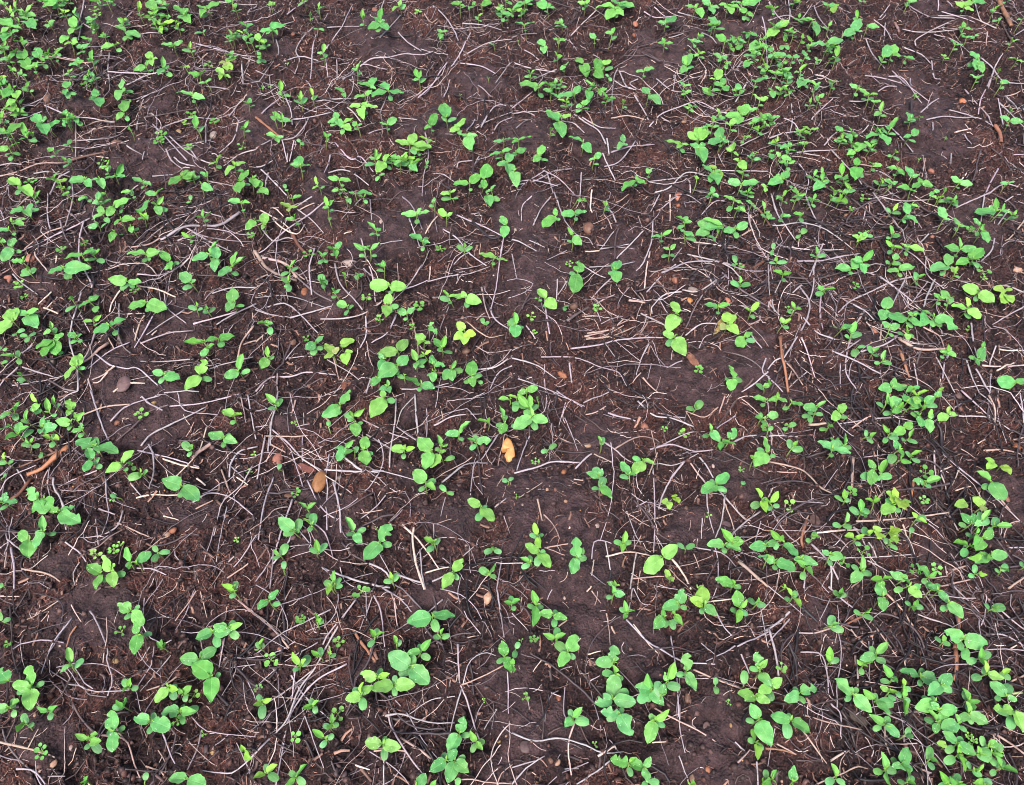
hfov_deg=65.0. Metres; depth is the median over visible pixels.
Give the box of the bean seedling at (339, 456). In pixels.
[334,440,353,460]
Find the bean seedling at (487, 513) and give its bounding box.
[467,498,494,520]
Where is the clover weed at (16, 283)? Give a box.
[13,280,22,288]
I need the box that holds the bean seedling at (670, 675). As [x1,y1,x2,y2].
[663,662,679,690]
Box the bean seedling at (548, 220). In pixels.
[542,208,559,228]
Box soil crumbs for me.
[0,0,1023,784]
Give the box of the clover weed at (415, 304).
[413,301,423,310]
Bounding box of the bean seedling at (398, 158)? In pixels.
[390,152,407,174]
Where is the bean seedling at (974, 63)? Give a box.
[967,51,983,70]
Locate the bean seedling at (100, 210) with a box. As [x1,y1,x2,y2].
[92,206,109,222]
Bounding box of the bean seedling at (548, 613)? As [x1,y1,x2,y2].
[539,609,566,626]
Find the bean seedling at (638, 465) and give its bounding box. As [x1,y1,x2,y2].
[631,456,654,473]
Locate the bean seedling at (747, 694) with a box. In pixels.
[738,688,769,703]
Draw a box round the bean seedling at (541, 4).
[537,0,554,18]
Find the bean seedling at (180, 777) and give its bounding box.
[168,772,205,784]
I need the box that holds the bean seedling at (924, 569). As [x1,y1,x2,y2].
[916,563,936,583]
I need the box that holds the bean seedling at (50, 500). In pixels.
[31,496,57,512]
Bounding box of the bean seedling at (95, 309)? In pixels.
[78,295,100,314]
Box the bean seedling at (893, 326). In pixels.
[881,321,899,341]
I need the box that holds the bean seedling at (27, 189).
[6,177,33,196]
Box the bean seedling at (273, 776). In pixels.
[253,763,278,781]
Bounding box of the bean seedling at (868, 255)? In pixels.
[852,250,873,273]
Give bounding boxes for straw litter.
[0,0,1023,784]
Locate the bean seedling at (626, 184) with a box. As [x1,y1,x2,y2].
[621,175,645,190]
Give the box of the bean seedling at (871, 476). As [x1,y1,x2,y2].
[860,459,880,484]
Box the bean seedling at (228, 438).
[208,431,236,447]
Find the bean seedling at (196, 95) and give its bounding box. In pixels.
[177,90,204,106]
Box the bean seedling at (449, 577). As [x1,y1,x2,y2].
[442,558,463,589]
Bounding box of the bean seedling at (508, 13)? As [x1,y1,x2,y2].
[492,10,511,27]
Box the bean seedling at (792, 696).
[784,683,816,703]
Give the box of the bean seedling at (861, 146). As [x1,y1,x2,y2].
[847,142,866,164]
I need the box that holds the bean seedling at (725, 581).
[715,576,740,592]
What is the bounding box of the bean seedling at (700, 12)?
[685,3,704,21]
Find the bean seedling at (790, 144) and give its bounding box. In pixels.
[780,142,800,154]
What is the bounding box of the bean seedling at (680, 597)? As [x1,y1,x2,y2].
[662,589,686,610]
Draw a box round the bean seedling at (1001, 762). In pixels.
[989,756,1017,775]
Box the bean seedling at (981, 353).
[969,347,985,364]
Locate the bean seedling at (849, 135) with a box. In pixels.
[835,126,852,145]
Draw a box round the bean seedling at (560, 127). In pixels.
[546,110,566,137]
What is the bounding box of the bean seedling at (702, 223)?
[695,219,711,242]
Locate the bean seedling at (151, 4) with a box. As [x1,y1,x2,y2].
[145,0,166,18]
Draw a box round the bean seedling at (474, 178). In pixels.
[453,173,480,195]
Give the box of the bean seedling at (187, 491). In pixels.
[161,476,199,500]
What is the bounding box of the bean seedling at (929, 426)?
[925,409,934,432]
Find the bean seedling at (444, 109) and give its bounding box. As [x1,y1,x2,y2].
[438,103,455,129]
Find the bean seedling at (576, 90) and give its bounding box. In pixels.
[557,85,580,104]
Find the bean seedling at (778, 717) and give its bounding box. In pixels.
[770,711,809,738]
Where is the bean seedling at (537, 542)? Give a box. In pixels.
[529,523,543,547]
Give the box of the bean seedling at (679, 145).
[665,139,688,155]
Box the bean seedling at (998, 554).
[975,549,1007,563]
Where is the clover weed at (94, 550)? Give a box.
[90,549,101,558]
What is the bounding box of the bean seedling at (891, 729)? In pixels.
[869,714,899,737]
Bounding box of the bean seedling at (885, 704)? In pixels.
[863,689,893,714]
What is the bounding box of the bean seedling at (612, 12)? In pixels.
[595,2,624,21]
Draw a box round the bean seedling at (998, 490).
[976,470,1007,500]
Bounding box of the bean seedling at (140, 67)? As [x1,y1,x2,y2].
[134,61,152,76]
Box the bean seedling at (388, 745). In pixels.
[365,736,400,760]
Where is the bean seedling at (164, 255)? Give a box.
[159,251,178,270]
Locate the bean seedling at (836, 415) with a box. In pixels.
[831,403,846,423]
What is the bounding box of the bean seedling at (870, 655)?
[859,642,888,663]
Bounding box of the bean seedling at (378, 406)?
[369,391,394,417]
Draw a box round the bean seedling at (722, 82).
[712,78,729,98]
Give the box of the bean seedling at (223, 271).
[217,251,244,278]
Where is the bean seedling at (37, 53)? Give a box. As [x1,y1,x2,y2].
[32,47,48,72]
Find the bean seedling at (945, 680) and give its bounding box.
[927,673,952,695]
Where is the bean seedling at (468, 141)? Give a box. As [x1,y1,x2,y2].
[459,132,477,150]
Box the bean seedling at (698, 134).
[687,127,708,142]
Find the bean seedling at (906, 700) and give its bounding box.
[895,685,910,715]
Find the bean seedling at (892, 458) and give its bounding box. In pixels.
[887,440,903,463]
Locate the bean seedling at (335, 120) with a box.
[327,112,342,129]
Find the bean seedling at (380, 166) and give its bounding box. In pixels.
[375,154,391,171]
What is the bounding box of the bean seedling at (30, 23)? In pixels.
[19,16,37,28]
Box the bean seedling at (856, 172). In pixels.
[850,157,863,179]
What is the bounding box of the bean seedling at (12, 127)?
[0,122,21,150]
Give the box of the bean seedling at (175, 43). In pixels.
[161,40,182,57]
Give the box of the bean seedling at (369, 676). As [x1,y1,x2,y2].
[360,668,389,682]
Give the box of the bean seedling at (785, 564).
[764,554,796,571]
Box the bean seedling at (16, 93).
[6,90,23,107]
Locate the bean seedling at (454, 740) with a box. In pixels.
[446,716,469,751]
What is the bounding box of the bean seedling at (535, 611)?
[527,590,543,625]
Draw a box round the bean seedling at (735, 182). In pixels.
[728,178,758,195]
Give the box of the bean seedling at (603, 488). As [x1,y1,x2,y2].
[591,477,611,498]
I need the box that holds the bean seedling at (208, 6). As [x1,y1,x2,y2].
[196,1,219,18]
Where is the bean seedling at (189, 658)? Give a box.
[179,646,216,665]
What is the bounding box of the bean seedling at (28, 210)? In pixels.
[10,203,38,220]
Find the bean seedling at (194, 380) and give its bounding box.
[184,359,211,390]
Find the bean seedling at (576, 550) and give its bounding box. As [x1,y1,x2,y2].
[569,537,586,573]
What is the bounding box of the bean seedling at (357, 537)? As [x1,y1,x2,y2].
[345,516,365,543]
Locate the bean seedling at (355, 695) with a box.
[345,682,372,709]
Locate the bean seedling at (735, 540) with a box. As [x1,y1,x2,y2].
[721,528,743,550]
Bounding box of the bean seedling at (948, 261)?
[930,253,953,275]
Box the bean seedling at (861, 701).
[835,678,871,712]
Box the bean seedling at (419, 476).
[412,469,435,494]
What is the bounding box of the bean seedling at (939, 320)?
[919,308,957,329]
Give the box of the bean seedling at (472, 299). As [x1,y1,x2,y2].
[450,291,481,307]
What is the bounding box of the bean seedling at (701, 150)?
[690,142,707,162]
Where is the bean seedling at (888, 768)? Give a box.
[873,751,895,784]
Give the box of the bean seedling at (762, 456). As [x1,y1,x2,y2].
[753,437,769,466]
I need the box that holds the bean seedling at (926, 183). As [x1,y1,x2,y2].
[912,177,932,194]
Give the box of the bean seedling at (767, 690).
[758,677,781,700]
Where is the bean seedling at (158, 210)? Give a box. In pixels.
[151,196,167,215]
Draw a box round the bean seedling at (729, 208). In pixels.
[724,195,742,215]
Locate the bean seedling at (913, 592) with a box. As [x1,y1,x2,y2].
[894,582,921,597]
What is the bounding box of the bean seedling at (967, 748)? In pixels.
[942,731,975,754]
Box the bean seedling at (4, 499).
[0,492,17,511]
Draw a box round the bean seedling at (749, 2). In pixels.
[731,0,760,15]
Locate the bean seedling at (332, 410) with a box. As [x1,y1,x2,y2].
[322,390,350,417]
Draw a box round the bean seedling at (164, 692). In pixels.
[154,683,178,702]
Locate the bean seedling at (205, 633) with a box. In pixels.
[196,625,231,647]
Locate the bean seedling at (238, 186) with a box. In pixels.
[233,170,249,193]
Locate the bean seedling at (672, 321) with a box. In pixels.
[665,301,681,331]
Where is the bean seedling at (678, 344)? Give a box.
[663,330,686,355]
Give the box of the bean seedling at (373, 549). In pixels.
[363,524,392,559]
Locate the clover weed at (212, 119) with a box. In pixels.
[209,118,219,125]
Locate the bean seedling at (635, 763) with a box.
[610,754,643,776]
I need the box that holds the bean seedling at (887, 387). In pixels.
[878,378,906,396]
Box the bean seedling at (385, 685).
[372,675,414,695]
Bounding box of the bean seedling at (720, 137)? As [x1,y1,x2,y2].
[708,127,726,153]
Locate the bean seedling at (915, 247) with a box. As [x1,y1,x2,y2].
[902,243,923,258]
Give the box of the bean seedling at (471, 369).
[464,360,481,386]
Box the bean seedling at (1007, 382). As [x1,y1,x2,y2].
[997,375,1023,392]
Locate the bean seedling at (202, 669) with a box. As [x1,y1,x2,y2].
[191,660,220,702]
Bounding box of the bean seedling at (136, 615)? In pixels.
[117,601,144,625]
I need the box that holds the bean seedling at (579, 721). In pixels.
[564,707,588,726]
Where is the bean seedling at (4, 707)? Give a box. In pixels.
[0,698,19,717]
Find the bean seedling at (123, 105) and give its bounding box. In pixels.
[116,99,130,123]
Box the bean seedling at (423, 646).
[407,639,430,660]
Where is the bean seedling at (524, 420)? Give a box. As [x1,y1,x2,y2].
[513,406,547,429]
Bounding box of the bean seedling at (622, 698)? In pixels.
[595,688,635,707]
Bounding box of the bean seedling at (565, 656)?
[554,634,579,666]
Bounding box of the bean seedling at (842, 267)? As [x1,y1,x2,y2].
[835,255,862,276]
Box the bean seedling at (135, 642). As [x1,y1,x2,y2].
[129,621,151,654]
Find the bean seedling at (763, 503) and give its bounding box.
[750,488,767,511]
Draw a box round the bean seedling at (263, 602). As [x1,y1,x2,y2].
[257,590,279,611]
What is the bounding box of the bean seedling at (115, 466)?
[105,450,133,475]
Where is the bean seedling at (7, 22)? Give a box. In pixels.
[0,18,21,35]
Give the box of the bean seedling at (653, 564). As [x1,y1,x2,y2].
[643,544,677,574]
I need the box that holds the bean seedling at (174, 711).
[161,704,198,724]
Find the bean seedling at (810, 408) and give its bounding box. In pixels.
[803,401,825,417]
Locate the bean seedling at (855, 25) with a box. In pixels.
[842,18,862,39]
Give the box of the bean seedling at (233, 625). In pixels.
[213,620,242,639]
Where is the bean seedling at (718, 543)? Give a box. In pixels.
[707,538,740,553]
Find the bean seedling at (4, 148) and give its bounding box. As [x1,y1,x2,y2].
[0,142,20,161]
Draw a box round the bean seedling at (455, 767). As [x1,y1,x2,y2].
[444,755,468,782]
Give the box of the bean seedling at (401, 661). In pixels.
[388,650,429,684]
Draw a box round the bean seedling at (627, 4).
[611,0,633,7]
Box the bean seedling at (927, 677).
[899,668,939,685]
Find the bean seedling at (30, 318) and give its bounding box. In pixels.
[16,307,39,327]
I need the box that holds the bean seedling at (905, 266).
[887,263,914,278]
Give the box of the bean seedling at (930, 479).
[913,475,940,489]
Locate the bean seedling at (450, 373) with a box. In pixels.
[442,360,462,380]
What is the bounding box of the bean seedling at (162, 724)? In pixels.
[133,712,170,733]
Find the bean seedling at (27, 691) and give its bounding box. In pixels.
[12,665,44,710]
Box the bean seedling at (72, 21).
[67,16,81,35]
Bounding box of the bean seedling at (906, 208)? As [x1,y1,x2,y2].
[896,202,917,226]
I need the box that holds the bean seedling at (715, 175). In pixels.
[702,164,721,184]
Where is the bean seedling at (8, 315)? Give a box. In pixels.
[0,308,19,333]
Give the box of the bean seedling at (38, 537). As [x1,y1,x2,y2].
[32,515,56,547]
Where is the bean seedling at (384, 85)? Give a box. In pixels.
[371,82,403,100]
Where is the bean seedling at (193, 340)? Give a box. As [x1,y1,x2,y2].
[184,337,212,355]
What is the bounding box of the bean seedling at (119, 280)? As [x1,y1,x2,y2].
[108,275,140,290]
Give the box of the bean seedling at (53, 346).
[36,333,63,355]
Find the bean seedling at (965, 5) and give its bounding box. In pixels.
[954,0,973,17]
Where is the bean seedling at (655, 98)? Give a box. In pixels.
[641,87,660,107]
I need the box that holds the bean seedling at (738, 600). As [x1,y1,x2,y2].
[730,590,747,622]
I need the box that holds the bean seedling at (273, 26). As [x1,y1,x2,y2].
[260,22,285,42]
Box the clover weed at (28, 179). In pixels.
[23,177,37,185]
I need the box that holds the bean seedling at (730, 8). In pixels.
[718,2,740,18]
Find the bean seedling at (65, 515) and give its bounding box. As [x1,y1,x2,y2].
[57,505,80,524]
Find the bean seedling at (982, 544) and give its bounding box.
[970,530,993,550]
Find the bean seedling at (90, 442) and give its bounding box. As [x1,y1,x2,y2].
[75,437,118,457]
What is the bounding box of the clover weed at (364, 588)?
[352,585,369,596]
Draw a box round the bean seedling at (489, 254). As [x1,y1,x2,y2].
[479,252,506,269]
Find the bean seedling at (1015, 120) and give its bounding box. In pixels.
[999,115,1023,131]
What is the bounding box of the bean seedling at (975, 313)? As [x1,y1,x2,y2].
[951,297,981,318]
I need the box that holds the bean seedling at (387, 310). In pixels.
[381,293,398,317]
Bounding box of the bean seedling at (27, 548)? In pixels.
[17,530,38,557]
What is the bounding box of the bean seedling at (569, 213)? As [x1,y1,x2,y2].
[561,209,586,225]
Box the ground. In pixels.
[0,0,1023,784]
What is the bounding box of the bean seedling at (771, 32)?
[766,20,788,40]
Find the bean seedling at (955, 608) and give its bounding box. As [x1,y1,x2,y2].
[940,599,963,617]
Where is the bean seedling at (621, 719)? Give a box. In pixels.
[601,706,633,735]
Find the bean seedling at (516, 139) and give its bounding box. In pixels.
[512,136,531,156]
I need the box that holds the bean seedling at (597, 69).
[584,58,603,80]
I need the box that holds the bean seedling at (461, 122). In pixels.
[450,118,465,134]
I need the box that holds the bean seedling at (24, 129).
[19,122,36,144]
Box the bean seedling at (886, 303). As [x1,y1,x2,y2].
[878,297,892,320]
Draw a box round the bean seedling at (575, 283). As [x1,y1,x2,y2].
[568,261,584,292]
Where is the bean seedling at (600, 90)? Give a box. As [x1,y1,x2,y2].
[592,87,606,99]
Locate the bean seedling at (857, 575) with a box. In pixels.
[850,556,871,582]
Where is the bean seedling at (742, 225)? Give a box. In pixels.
[723,221,747,238]
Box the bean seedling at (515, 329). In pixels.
[509,312,523,337]
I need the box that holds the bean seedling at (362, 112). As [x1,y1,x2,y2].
[349,101,377,119]
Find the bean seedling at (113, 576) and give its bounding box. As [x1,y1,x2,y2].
[101,555,125,586]
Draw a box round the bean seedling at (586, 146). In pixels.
[569,136,591,156]
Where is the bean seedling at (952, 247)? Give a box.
[944,237,975,257]
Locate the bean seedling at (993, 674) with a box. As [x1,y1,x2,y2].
[971,660,1003,680]
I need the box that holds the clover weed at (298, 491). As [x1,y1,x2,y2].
[291,487,300,497]
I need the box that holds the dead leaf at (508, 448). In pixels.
[502,438,514,461]
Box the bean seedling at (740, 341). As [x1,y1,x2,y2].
[735,331,754,347]
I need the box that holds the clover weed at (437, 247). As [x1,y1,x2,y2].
[435,245,445,251]
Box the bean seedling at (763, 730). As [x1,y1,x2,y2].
[746,703,772,745]
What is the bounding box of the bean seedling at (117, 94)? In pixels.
[114,78,133,100]
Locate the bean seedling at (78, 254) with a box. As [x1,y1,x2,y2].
[64,250,93,265]
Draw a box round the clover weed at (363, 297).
[361,293,370,300]
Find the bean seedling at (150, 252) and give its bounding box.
[127,248,159,262]
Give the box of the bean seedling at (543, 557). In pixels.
[525,543,550,567]
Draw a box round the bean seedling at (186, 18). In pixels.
[173,5,190,23]
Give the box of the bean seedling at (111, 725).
[105,710,124,751]
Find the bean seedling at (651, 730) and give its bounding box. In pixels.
[644,709,669,743]
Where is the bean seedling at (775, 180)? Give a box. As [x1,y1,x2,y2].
[767,170,789,189]
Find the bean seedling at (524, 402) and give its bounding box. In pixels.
[512,394,538,410]
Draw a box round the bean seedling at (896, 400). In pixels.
[876,392,902,414]
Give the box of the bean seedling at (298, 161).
[290,156,309,180]
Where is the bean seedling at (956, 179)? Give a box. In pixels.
[951,176,972,192]
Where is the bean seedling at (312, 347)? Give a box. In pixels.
[305,336,323,355]
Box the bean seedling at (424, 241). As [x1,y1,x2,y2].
[409,233,429,256]
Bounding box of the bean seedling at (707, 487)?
[701,472,729,493]
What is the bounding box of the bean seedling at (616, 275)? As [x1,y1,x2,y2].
[608,260,621,282]
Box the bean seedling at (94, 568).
[86,563,106,589]
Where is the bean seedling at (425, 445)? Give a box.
[417,437,434,468]
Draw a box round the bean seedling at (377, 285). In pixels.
[370,279,406,296]
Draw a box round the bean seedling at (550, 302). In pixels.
[537,288,556,308]
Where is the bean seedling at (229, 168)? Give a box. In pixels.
[225,161,245,176]
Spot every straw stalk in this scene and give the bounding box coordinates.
[0,162,64,176]
[0,530,72,533]
[0,741,54,757]
[2,729,64,776]
[9,604,18,672]
[10,547,14,588]
[13,639,63,648]
[21,218,89,250]
[24,226,64,248]
[32,55,89,62]
[41,618,71,673]
[44,105,112,122]
[52,477,66,529]
[65,192,74,225]
[66,209,91,242]
[69,292,81,390]
[71,702,101,735]
[74,132,122,140]
[78,220,92,286]
[79,510,123,537]
[82,342,108,363]
[83,404,129,414]
[88,342,129,368]
[89,610,112,695]
[90,390,108,440]
[94,353,157,385]
[101,734,140,777]
[102,479,108,533]
[108,71,162,73]
[110,395,160,421]
[113,382,144,391]
[115,405,168,441]
[125,768,175,771]
[126,71,168,84]
[136,494,177,498]
[137,450,198,466]
[138,108,195,117]
[139,285,175,297]
[140,330,192,343]
[140,358,193,361]
[140,407,205,445]
[146,310,184,334]
[148,444,154,488]
[152,124,187,160]
[154,455,199,468]
[156,113,231,131]
[170,393,238,406]
[176,427,206,475]
[177,392,217,414]
[186,227,252,241]
[187,729,201,769]
[191,716,255,736]
[192,42,254,56]
[192,231,231,251]
[192,492,256,518]
[193,311,235,324]
[197,274,255,286]
[203,738,269,773]
[209,356,252,368]
[212,286,254,293]
[213,466,252,535]
[216,303,256,324]
[216,507,226,561]
[221,646,236,695]
[224,149,255,165]
[229,446,257,476]
[237,325,253,356]
[247,395,255,438]
[255,295,323,306]
[255,371,335,391]
[256,613,346,752]
[257,436,265,478]
[257,609,330,652]
[257,614,289,648]
[258,39,278,81]
[258,202,323,253]
[258,477,273,539]
[258,642,317,684]
[260,210,290,230]
[261,229,312,248]
[262,256,297,278]
[264,435,308,436]
[265,303,317,332]
[265,669,312,704]
[269,427,320,469]
[269,549,274,588]
[270,392,278,445]
[272,218,304,234]
[272,696,322,702]
[275,499,292,549]
[275,663,346,784]
[279,681,306,757]
[280,117,308,140]
[290,306,331,318]
[292,112,329,119]
[293,26,313,77]
[297,277,331,301]
[302,708,323,767]
[307,480,336,518]
[309,248,314,294]
[310,34,316,78]
[316,98,356,101]
[320,300,382,319]
[322,567,389,587]
[322,598,356,644]
[324,469,383,472]
[325,454,329,529]
[326,4,352,48]
[328,169,368,185]
[332,481,341,532]
[334,142,373,171]
[334,263,362,309]
[341,542,367,563]
[344,457,377,472]
[360,51,432,66]
[360,238,375,301]
[362,419,408,438]
[367,599,442,640]
[369,562,392,584]
[371,314,396,342]
[371,469,413,479]
[373,595,384,646]
[382,588,411,611]
[385,713,453,723]
[388,696,421,772]
[389,395,396,467]
[390,695,436,757]
[393,265,421,300]
[397,571,451,582]
[400,737,430,758]
[401,383,448,389]
[402,524,439,569]
[411,527,424,589]
[414,394,418,433]
[418,62,447,97]
[422,132,428,192]
[428,266,489,281]
[434,413,481,425]
[440,588,481,618]
[442,457,495,482]
[443,229,486,265]
[448,688,462,736]
[454,778,511,783]
[456,214,500,235]
[456,644,479,738]
[461,665,503,684]
[463,652,495,684]
[464,39,511,55]
[466,321,503,337]
[470,434,498,494]
[478,355,512,369]
[480,287,489,318]
[491,238,503,308]
[496,588,504,636]
[512,170,553,185]
[512,357,556,378]
[512,732,623,753]
[512,755,544,784]
[514,62,554,71]
[514,461,579,473]
[518,378,558,393]
[539,694,543,739]
[541,356,626,385]
[544,299,549,333]
[554,192,592,244]
[566,302,596,321]
[568,723,574,774]
[570,337,662,348]
[574,114,605,144]
[576,760,609,783]
[584,318,629,336]
[586,326,635,339]
[587,318,623,333]
[589,261,634,267]
[604,140,635,166]
[605,551,651,556]
[611,68,617,113]
[611,144,654,152]
[615,436,659,448]
[626,619,714,664]
[633,500,675,543]
[636,30,691,47]
[636,221,653,270]
[637,401,693,426]
[644,251,650,287]
[649,101,726,126]
[650,444,712,451]
[651,291,681,313]
[652,468,654,552]
[654,707,715,741]
[655,172,707,192]
[656,461,684,517]
[659,194,700,210]
[661,260,766,272]
[664,431,704,443]
[670,636,679,716]
[671,558,691,589]
[679,704,684,751]
[681,274,726,336]
[682,279,716,292]
[687,254,739,276]
[693,669,741,688]
[694,547,739,571]
[715,495,725,537]
[719,395,739,423]
[719,491,745,519]
[721,170,767,171]
[722,272,767,305]
[722,450,767,473]
[723,351,767,373]
[732,511,760,534]
[733,435,767,441]
[737,560,767,586]
[747,205,756,241]
[762,16,767,68]
[767,399,772,449]
[768,4,811,20]
[768,628,778,675]
[769,461,832,493]
[770,193,795,239]
[771,510,799,544]
[772,222,853,249]
[784,287,810,356]
[785,360,802,384]
[786,271,845,278]
[787,246,843,250]
[790,149,847,153]
[793,697,845,715]
[797,253,859,261]
[800,651,841,736]
[801,337,814,376]
[803,317,834,339]
[803,714,861,729]
[803,732,826,763]
[805,195,820,228]
[811,544,838,579]
[815,766,867,784]
[816,272,883,288]
[817,529,884,533]
[818,554,910,558]
[826,339,860,363]
[830,149,861,184]
[832,350,880,373]
[838,275,919,312]
[839,416,903,423]
[840,710,858,755]
[845,338,855,388]
[849,85,896,101]
[851,198,885,224]
[851,457,854,487]
[856,512,948,521]
[860,336,897,351]
[872,192,915,242]
[872,612,924,647]
[872,624,896,655]
[879,196,932,201]
[879,276,920,308]
[886,593,913,626]
[892,70,928,100]
[898,337,950,350]
[903,29,958,32]
[909,5,954,18]
[914,20,952,45]
[926,116,991,124]
[934,34,969,52]
[938,15,995,28]
[943,454,1019,520]
[958,415,1011,431]
[960,390,993,419]
[964,89,992,126]
[975,587,1023,629]
[978,70,994,114]
[980,58,1023,83]
[982,364,1023,366]
[983,449,1021,454]
[984,633,1023,645]
[985,285,1023,292]
[985,729,1023,753]
[987,395,995,427]
[1001,20,1023,51]
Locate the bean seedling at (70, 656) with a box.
[60,647,83,674]
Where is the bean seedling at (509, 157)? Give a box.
[497,152,515,174]
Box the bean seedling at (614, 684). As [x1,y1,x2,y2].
[602,665,622,696]
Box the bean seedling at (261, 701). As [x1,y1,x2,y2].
[253,694,271,718]
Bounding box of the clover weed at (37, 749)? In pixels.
[34,743,47,759]
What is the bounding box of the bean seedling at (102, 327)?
[93,317,125,338]
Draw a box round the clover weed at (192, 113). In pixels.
[186,111,195,117]
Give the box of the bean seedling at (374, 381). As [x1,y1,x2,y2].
[370,376,380,387]
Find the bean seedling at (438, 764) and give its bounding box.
[429,749,457,772]
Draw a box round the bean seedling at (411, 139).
[395,133,431,154]
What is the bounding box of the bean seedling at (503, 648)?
[496,640,512,672]
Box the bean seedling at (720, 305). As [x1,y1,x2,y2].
[705,302,729,316]
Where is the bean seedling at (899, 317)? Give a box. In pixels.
[888,312,920,327]
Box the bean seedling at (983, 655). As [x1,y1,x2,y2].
[966,648,991,664]
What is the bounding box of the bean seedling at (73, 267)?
[48,260,90,280]
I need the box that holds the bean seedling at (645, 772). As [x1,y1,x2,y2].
[641,756,651,782]
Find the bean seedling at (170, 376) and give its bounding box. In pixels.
[152,369,180,384]
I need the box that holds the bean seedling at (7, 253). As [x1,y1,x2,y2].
[0,238,22,260]
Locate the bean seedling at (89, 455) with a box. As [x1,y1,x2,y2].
[82,448,102,471]
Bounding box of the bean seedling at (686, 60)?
[679,53,693,74]
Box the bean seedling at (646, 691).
[634,674,663,704]
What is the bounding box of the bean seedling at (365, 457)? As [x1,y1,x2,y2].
[358,437,372,464]
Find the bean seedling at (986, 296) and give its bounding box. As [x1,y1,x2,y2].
[962,283,994,303]
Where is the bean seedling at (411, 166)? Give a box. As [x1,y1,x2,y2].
[395,156,417,172]
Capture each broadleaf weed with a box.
[54,178,66,190]
[219,57,235,69]
[222,63,232,76]
[280,202,296,216]
[324,343,338,364]
[340,338,354,350]
[340,349,352,364]
[453,329,475,344]
[456,321,465,331]
[661,498,672,509]
[664,569,673,583]
[671,494,680,502]
[690,586,709,607]
[709,165,722,176]
[720,323,738,333]
[721,312,736,333]
[829,4,838,15]
[873,526,885,538]
[882,526,901,543]
[886,487,898,503]
[894,496,910,509]
[937,740,947,749]
[954,499,967,507]
[973,496,987,513]
[985,457,996,470]
[993,285,1012,292]
[995,464,1011,474]
[999,292,1014,303]
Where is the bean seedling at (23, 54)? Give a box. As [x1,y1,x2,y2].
[16,49,33,69]
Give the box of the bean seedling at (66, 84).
[62,81,76,98]
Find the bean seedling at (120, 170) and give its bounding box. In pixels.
[105,164,124,184]
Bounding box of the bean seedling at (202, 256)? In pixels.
[192,241,220,261]
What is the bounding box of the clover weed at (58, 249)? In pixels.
[56,246,65,254]
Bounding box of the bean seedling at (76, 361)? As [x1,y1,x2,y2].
[64,353,84,379]
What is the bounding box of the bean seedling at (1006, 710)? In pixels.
[993,703,1023,731]
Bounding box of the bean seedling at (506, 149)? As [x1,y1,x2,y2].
[489,147,511,160]
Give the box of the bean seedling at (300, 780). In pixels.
[285,764,306,784]
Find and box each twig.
[10,478,32,498]
[20,449,59,466]
[26,445,68,475]
[64,151,109,163]
[160,211,240,239]
[253,250,297,281]
[352,629,375,661]
[472,220,501,238]
[778,336,788,392]
[786,641,798,679]
[800,519,807,547]
[899,350,909,377]
[935,421,943,454]
[952,616,960,648]
[953,648,958,680]
[996,0,1012,26]
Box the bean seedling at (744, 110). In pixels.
[725,104,748,126]
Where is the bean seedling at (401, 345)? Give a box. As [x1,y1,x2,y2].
[378,339,407,357]
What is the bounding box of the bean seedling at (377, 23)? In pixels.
[368,7,388,33]
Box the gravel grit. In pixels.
[0,0,1021,784]
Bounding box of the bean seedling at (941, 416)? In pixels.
[937,406,957,422]
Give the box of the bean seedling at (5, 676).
[0,667,14,683]
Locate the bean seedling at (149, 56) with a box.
[145,51,157,68]
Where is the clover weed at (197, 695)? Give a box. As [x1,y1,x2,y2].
[187,689,199,702]
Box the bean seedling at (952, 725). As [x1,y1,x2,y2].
[941,714,966,732]
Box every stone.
[4,275,12,282]
[25,254,34,261]
[43,94,51,102]
[46,359,56,365]
[50,759,57,767]
[111,139,123,144]
[116,376,131,391]
[169,527,176,533]
[203,745,208,753]
[209,131,216,138]
[272,453,282,464]
[301,288,306,295]
[312,470,326,492]
[334,767,338,776]
[342,260,355,266]
[462,348,470,354]
[479,444,484,453]
[483,591,491,604]
[519,740,528,752]
[558,371,566,378]
[569,303,577,309]
[583,222,593,233]
[640,423,648,428]
[672,277,677,283]
[684,693,690,702]
[687,287,697,293]
[689,774,694,781]
[703,721,709,728]
[722,520,730,526]
[955,392,962,398]
[958,98,966,102]
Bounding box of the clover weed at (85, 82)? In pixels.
[80,81,91,87]
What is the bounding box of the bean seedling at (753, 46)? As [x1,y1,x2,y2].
[744,40,760,60]
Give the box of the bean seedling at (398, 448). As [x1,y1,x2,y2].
[391,444,414,458]
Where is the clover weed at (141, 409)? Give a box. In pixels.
[133,407,148,418]
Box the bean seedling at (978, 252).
[955,248,984,268]
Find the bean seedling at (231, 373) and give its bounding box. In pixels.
[224,354,249,379]
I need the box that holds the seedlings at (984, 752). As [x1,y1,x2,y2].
[0,0,1023,784]
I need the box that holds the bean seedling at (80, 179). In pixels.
[68,175,92,190]
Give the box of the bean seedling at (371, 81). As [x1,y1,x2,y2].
[357,77,376,91]
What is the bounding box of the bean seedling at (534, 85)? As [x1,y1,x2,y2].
[519,80,544,97]
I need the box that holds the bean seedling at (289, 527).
[278,517,302,538]
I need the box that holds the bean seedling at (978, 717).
[959,701,987,724]
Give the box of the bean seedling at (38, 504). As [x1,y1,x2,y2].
[26,486,49,513]
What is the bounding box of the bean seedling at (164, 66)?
[157,56,172,77]
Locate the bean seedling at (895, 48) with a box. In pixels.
[888,44,900,65]
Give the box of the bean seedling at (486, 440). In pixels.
[467,435,490,451]
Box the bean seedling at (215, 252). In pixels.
[210,246,220,271]
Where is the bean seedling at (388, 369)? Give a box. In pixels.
[377,355,408,379]
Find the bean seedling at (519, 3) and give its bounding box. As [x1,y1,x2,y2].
[513,0,529,17]

